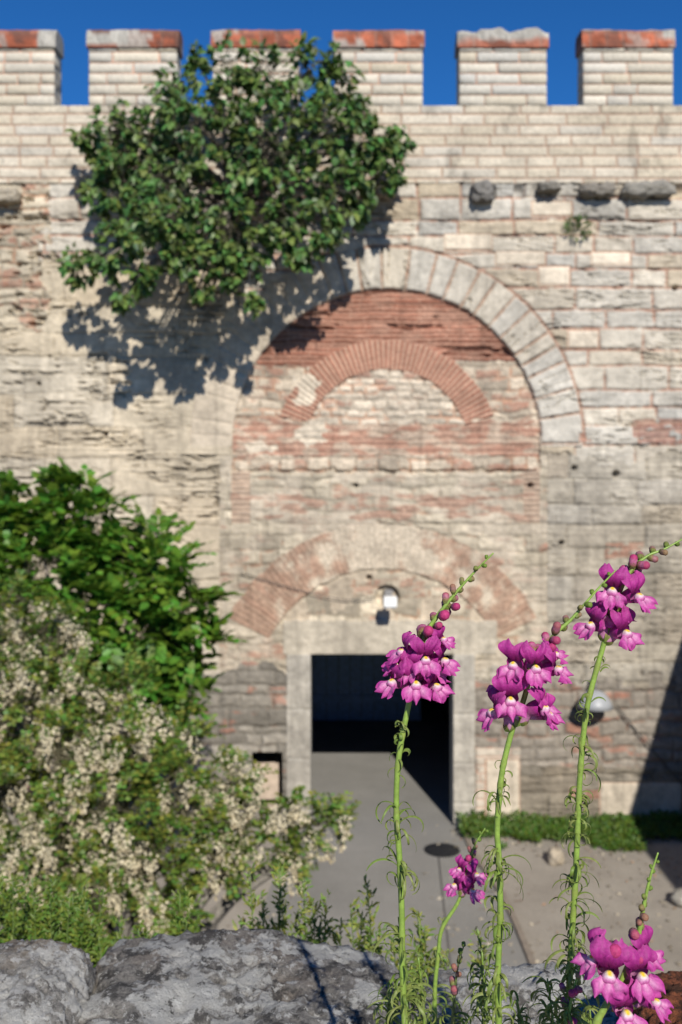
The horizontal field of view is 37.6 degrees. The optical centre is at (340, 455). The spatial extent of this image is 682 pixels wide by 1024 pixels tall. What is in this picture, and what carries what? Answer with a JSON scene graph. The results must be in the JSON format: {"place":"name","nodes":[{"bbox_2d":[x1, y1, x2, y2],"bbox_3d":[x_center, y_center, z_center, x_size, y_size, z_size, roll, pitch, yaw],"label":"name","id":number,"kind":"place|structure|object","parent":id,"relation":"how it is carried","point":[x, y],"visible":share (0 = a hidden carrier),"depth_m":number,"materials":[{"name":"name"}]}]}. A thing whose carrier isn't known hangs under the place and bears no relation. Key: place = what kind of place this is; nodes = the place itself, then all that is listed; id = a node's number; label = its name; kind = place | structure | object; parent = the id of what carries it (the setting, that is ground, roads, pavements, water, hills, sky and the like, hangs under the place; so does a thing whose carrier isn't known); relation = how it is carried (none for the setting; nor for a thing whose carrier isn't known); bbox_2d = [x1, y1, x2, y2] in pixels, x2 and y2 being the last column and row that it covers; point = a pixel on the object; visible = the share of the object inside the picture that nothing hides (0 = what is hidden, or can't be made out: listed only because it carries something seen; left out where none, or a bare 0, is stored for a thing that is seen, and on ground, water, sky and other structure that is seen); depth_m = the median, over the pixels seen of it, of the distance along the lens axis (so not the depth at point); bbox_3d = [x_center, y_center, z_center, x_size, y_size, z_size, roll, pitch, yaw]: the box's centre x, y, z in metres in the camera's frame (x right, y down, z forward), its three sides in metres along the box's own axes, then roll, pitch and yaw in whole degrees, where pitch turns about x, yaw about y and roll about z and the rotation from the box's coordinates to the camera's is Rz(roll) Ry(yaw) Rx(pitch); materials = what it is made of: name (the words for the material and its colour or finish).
{"place":"outdoors","nodes":[
{"label":"outdoors","id":0,"kind":"place"},
{"bbox_2d":[78,926,412,1023],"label":"stone block","id":1,"kind":"structure","parent":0,"point":[244,975],"depth_m":1.44,"materials":[{"name":"grey stone"}]},
{"bbox_2d":[0,826,681,977],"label":"dirt yard","id":2,"kind":"structure","parent":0,"point":[542,875],"depth_m":18.62,"materials":[{"name":"beige soil"}]},
{"bbox_2d":[0,457,247,832],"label":"leafy tree","id":3,"kind":"object","parent":2,"relation":"on","point":[77,548],"visible":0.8,"depth_m":15.61,"materials":[{"name":"green plant"}]},
{"bbox_2d":[0,567,361,955],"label":"blossoming tree","id":4,"kind":"object","parent":2,"relation":"on","point":[41,841],"visible":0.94,"depth_m":9.78,"materials":[{"name":"beige plant"}]},
{"bbox_2d":[208,838,681,973],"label":"leaf litter","id":5,"kind":"object","parent":2,"relation":"on","point":[557,896],"visible":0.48,"depth_m":18.97,"materials":[{"name":"brown plant"}]},
{"bbox_2d":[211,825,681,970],"bbox_3d":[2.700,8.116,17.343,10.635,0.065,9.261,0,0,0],"label":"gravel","id":6,"kind":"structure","parent":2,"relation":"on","point":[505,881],"depth_m":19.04,"materials":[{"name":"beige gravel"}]},
{"bbox_2d":[547,846,563,866],"bbox_3d":[4.288,8.002,19.939,0.348,0.353,0.507,0,0,0],"label":"rock","id":7,"kind":"object","parent":2,"relation":"on","point":[555,855],"visible":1,"depth_m":19.84,"materials":[{"name":"beige stone"}]},
{"bbox_2d":[455,808,681,852],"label":"ground cover","id":8,"kind":"object","parent":2,"relation":"on","point":[607,831],"visible":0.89,"depth_m":21.32,"materials":[{"name":"green plant"}]},
{"bbox_2d":[670,888,681,907],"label":"rock","id":9,"kind":"object","parent":2,"relation":"on","point":[676,897],"visible":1,"depth_m":18.04,"materials":[{"name":"beige stone"}]},
{"bbox_2d":[0,0,681,105],"label":"sky","id":10,"kind":"structure","parent":0,"point":[440,20],"materials":[{"name":"blue"}]},
{"bbox_2d":[256,690,526,984],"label":"road","id":11,"kind":"structure","parent":0,"point":[351,755],"depth_m":21.18,"materials":[{"name":"concrete"}]},
{"bbox_2d":[424,843,459,856],"bbox_3d":[2.075,8.120,20.598,0.740,0.015,0.740,0,0,0],"label":"manhole cover","id":12,"kind":"object","parent":11,"relation":"on","point":[442,850],"visible":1,"depth_m":20.56,"materials":[{"name":"metal"}]},
{"bbox_2d":[438,857,450,967],"bbox_3d":[1.819,8.126,17.422,0.054,0.001,6.048,0,0,3],"label":"road joint","id":13,"kind":"object","parent":11,"relation":"on","point":[448,947],"visible":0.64,"depth_m":17.98,"materials":[{"name":"paint"}]},
{"bbox_2d":[458,824,535,963],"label":"kerb","id":14,"kind":"structure","parent":11,"relation":"on","point":[524,944],"depth_m":17.37,"materials":[{"name":"grey concrete"}]},
{"bbox_2d":[411,961,622,1023],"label":"stone block","id":15,"kind":"structure","parent":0,"point":[517,976],"depth_m":1.46,"materials":[{"name":"grey stone"}]},
{"label":"ground","id":16,"kind":"structure","parent":0,"visible":0},
{"bbox_2d":[0,27,681,825],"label":"fortress gate wall","id":17,"kind":"structure","parent":16,"relation":"on","point":[442,371],"depth_m":21.96,"materials":[{"name":"stone"}]},
{"bbox_2d":[56,28,417,319],"bbox_3d":[-2.101,-5.713,20.365,7.420,6.045,3.590,0,0,0],"label":"fig tree","id":18,"kind":"object","parent":17,"relation":"attached to","point":[252,178],"visible":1,"depth_m":20.06,"materials":[{"name":"green plant"}]},
{"bbox_2d":[241,572,372,599],"bbox_3d":[-0.747,2.873,21.912,2.891,0.621,0.035,0,0,-1],"label":"wall cable","id":19,"kind":"object","parent":17,"relation":"attached to","point":[302,590],"depth_m":21.90,"materials":[{"name":"black rubber"}]},
{"bbox_2d":[312,654,420,719],"bbox_3d":[-0.088,5.655,30.500,5.025,4.850,0.120,0,0,0],"label":"inner gate door","id":20,"kind":"structure","parent":17,"relation":"in","point":[349,696],"depth_m":30.50,"materials":[{"name":"blue wood"}]},
{"bbox_2d":[383,589,396,607],"bbox_3d":[1.050,3.109,21.719,0.282,0.285,0.962,0,0,0],"label":"wall floodlight","id":21,"kind":"object","parent":17,"relation":"attached to","point":[389,600],"depth_m":21.24,"materials":[{"name":"paint"}]},
{"bbox_2d":[563,212,592,241],"bbox_3d":[5.164,-4.973,21.814,0.586,0.681,0.590,0,0,-45],"label":"wall plant","id":22,"kind":"object","parent":17,"relation":"attached to","point":[579,226],"depth_m":21.81,"materials":[{"name":"green plant"}]},
{"bbox_2d":[577,682,613,711],"bbox_3d":[5.470,5.133,21.565,0.796,0.573,0.797,0,0,45],"label":"dome lamp","id":23,"kind":"object","parent":17,"relation":"attached to","point":[599,705],"visible":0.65,"depth_m":21.29,"materials":[{"name":"paint"}]},
{"bbox_2d":[617,706,681,784],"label":"wall cable","id":24,"kind":"object","parent":17,"relation":"attached to","point":[649,746],"depth_m":21.87,"materials":[{"name":"black rubber"}]},
{"bbox_3d":[0.000,4.660,-1.800,18.000,7.340,8.400,0,0,0],"label":"terrace wall","id":25,"kind":"object","parent":16,"relation":"on","visible":0},
{"bbox_2d":[0,938,97,1023],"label":"stone block","id":26,"kind":"structure","parent":25,"relation":"on","point":[48,981],"depth_m":1.36,"materials":[{"name":"grey stone"}]},
{"bbox_2d":[0,872,110,967],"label":"dense shrub","id":27,"kind":"object","parent":25,"relation":"on","point":[76,926],"visible":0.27,"depth_m":2.08,"materials":[{"name":"green plant"}]},
{"bbox_2d":[88,886,204,964],"bbox_3d":[-0.422,1.219,2.104,0.366,0.625,0.232,0,0,35],"label":"shrub","id":28,"kind":"object","parent":25,"relation":"on","point":[182,922],"visible":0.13,"depth_m":2.10,"materials":[{"name":"green plant"}]},
{"bbox_2d":[232,861,293,934],"bbox_3d":[-0.161,1.169,2.037,0.211,0.722,0.164,0,0,0],"label":"weed","id":29,"kind":"object","parent":25,"relation":"on","point":[279,907],"visible":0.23,"depth_m":2.01,"materials":[{"name":"green plant"}]},
{"bbox_2d":[281,877,336,943],"bbox_3d":[-0.068,1.185,2.044,0.165,0.691,0.140,0,0,42],"label":"weed","id":30,"kind":"object","parent":25,"relation":"on","point":[304,928],"visible":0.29,"depth_m":2.00,"materials":[{"name":"green plant"}]},
{"bbox_2d":[327,874,388,955],"bbox_3d":[0.037,1.188,2.044,0.170,0.685,0.153,0,0,0],"label":"weed","id":31,"kind":"object","parent":25,"relation":"on","point":[365,942],"visible":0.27,"depth_m":2.01,"materials":[{"name":"green plant"}]},
{"bbox_2d":[366,978,400,1023],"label":"leafy shoot","id":32,"kind":"object","parent":25,"relation":"on","point":[388,1006],"visible":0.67,"depth_m":1.06,"materials":[{"name":"green plant"}]},
{"bbox_2d":[400,957,435,1023],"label":"leafy shoot","id":33,"kind":"object","parent":25,"relation":"on","point":[420,971],"visible":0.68,"depth_m":1.06,"materials":[{"name":"green plant"}]},
{"bbox_2d":[366,553,493,1023],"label":"snapdragon","id":34,"kind":"object","parent":25,"relation":"on","point":[416,671],"visible":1,"depth_m":0.99,"materials":[{"name":"purple plant"}]},
{"bbox_2d":[382,907,492,1002],"bbox_3d":[0.191,1.196,1.933,0.226,0.670,0.288,0,0,0],"label":"weed","id":35,"kind":"object","parent":25,"relation":"on","point":[421,947],"visible":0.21,"depth_m":1.91,"materials":[{"name":"green plant"}]},
{"bbox_2d":[419,828,488,1023],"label":"snapdragon","id":36,"kind":"object","parent":25,"relation":"on","point":[464,877],"visible":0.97,"depth_m":1.35,"materials":[{"name":"green plant"}]},
{"bbox_2d":[439,941,470,1023],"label":"snapdragon","id":37,"kind":"object","parent":25,"relation":"on","point":[453,982],"visible":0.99,"depth_m":1.10,"materials":[{"name":"green plant"}]},
{"bbox_2d":[465,936,502,1023],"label":"leafy shoot","id":38,"kind":"object","parent":25,"relation":"on","point":[482,988],"visible":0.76,"depth_m":1.06,"materials":[{"name":"green plant"}]},
{"bbox_2d":[502,990,530,1023],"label":"leafy shoot","id":39,"kind":"object","parent":25,"relation":"on","point":[519,1020],"visible":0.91,"depth_m":1.06,"materials":[{"name":"green plant"}]},
{"bbox_2d":[462,570,615,1023],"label":"snapdragon","id":40,"kind":"object","parent":25,"relation":"on","point":[516,674],"visible":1,"depth_m":0.99,"materials":[{"name":"purple plant"}]},
{"bbox_2d":[522,976,564,1023],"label":"leafy shoot","id":41,"kind":"object","parent":25,"relation":"on","point":[549,992],"visible":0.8,"depth_m":1.06,"materials":[{"name":"green plant"}]},
{"bbox_2d":[535,966,588,1023],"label":"snapdragon","id":42,"kind":"object","parent":25,"relation":"on","point":[567,1017],"visible":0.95,"depth_m":1.00,"materials":[{"name":"green plant"}]},
{"bbox_2d":[581,1009,592,1023],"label":"leafy shoot","id":43,"kind":"object","parent":25,"relation":"on","point":[589,1021],"visible":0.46,"depth_m":1.06,"materials":[{"name":"green plant"}]},
{"bbox_2d":[542,539,681,1023],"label":"snapdragon","id":44,"kind":"object","parent":25,"relation":"on","point":[611,614],"visible":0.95,"depth_m":1.01,"materials":[{"name":"green plant"}]},
{"bbox_2d":[570,852,673,1023],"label":"snapdragon","id":45,"kind":"object","parent":25,"relation":"on","point":[634,986],"visible":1,"depth_m":0.87,"materials":[{"name":"pink plant"}]},
{"bbox_2d":[632,971,681,1023],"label":"stone block","id":46,"kind":"structure","parent":25,"relation":"on","point":[672,981],"depth_m":1.22,"materials":[{"name":"brown stone"}]}
]}

